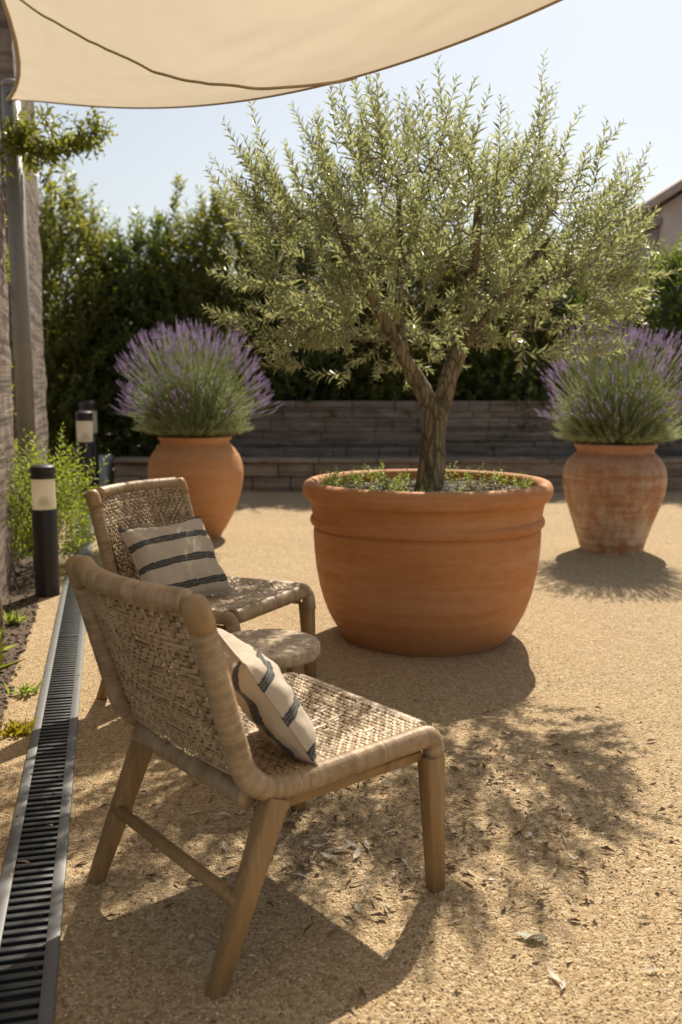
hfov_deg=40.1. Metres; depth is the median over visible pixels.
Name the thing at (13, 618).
weed
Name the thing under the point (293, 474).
garden wall
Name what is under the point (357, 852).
fallen leaf
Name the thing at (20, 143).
climbing vine
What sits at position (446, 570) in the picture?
terracotta pot
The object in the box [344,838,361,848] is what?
fallen leaf
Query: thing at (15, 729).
sedum plant
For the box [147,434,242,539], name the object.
urn
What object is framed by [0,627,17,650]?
grass tuft
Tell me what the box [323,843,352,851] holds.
fallen leaf
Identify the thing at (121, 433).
hedge shrub
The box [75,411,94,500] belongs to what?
bollard light
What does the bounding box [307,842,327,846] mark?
fallen leaf
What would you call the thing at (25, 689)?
weed
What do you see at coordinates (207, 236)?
hedge shrub
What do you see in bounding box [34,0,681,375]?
sky
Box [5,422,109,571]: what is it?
garden shrub
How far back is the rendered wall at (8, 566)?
6.34 m
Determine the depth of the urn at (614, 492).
7.23 m
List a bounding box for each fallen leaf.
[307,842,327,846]
[316,852,338,857]
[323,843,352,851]
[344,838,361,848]
[352,846,360,861]
[364,839,369,851]
[507,931,547,938]
[547,966,562,985]
[560,978,565,991]
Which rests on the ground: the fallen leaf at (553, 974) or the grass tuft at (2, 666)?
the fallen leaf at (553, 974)
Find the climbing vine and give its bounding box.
[0,101,118,451]
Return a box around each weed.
[3,606,28,624]
[3,678,43,695]
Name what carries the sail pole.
on the planting bed
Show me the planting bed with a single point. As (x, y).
(23, 592)
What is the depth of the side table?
3.23 m
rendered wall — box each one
[0,1,48,534]
[0,131,20,603]
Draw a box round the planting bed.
[0,493,70,735]
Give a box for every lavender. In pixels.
[110,318,283,436]
[535,311,681,444]
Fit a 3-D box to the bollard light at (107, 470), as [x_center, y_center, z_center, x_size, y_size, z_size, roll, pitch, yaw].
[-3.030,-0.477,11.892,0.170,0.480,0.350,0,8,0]
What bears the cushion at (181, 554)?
on the lounge chair at (156, 502)
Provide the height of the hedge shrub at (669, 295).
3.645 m
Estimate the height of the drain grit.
0.008 m
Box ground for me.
[0,445,681,1023]
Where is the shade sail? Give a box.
[0,0,562,108]
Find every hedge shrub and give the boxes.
[38,159,155,479]
[50,203,230,458]
[123,173,300,450]
[209,188,406,419]
[312,186,510,422]
[414,207,618,448]
[588,227,681,406]
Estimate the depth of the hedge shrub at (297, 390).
12.70 m
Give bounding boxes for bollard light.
[29,464,59,597]
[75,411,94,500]
[79,400,99,487]
[99,455,112,486]
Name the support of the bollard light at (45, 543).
on the ground
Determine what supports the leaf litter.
on the ground
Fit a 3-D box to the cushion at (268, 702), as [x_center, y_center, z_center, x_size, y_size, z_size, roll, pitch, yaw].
[-0.189,0.441,2.275,0.131,0.314,0.355,-36,17,-12]
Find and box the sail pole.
[0,78,36,553]
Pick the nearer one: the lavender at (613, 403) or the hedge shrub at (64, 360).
the lavender at (613, 403)
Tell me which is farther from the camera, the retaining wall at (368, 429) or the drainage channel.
the retaining wall at (368, 429)
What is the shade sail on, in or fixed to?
attached to the sail pole
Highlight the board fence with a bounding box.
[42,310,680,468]
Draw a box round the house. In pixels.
[551,177,681,375]
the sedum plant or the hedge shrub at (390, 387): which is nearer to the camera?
the sedum plant
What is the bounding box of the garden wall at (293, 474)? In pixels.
[113,457,681,491]
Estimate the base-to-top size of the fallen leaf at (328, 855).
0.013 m
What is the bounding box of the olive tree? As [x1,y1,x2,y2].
[201,48,681,488]
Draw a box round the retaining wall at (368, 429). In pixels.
[225,401,681,458]
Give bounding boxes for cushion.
[118,515,232,595]
[217,628,317,766]
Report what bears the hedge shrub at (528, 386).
on the ground
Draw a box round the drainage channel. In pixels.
[0,504,93,1023]
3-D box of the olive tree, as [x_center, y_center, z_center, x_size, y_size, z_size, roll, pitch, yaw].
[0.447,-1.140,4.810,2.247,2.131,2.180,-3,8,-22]
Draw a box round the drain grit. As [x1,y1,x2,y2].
[6,589,84,1012]
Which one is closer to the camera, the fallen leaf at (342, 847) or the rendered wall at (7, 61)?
the fallen leaf at (342, 847)
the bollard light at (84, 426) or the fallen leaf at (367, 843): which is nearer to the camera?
the fallen leaf at (367, 843)
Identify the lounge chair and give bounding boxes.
[65,555,445,999]
[85,477,315,699]
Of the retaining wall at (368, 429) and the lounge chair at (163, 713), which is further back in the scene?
the retaining wall at (368, 429)
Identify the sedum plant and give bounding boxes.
[0,716,38,737]
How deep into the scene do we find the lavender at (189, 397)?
7.82 m
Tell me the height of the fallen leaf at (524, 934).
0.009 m
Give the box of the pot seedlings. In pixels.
[319,461,534,491]
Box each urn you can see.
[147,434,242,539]
[563,440,666,554]
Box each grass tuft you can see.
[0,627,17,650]
[0,632,26,670]
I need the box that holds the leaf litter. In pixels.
[0,682,681,1023]
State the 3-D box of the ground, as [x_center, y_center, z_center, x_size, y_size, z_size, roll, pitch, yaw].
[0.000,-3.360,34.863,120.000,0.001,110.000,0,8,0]
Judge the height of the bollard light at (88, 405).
1.147 m
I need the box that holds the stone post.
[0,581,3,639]
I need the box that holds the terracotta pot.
[303,469,553,656]
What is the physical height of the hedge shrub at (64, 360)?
4.413 m
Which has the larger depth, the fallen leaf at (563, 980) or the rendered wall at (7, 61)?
the rendered wall at (7, 61)
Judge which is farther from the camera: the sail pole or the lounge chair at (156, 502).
the sail pole
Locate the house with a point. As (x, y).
(668, 218)
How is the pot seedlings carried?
in the terracotta pot
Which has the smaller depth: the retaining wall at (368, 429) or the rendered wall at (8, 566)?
the rendered wall at (8, 566)
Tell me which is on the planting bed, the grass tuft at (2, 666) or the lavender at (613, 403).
the grass tuft at (2, 666)
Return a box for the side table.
[230,628,319,673]

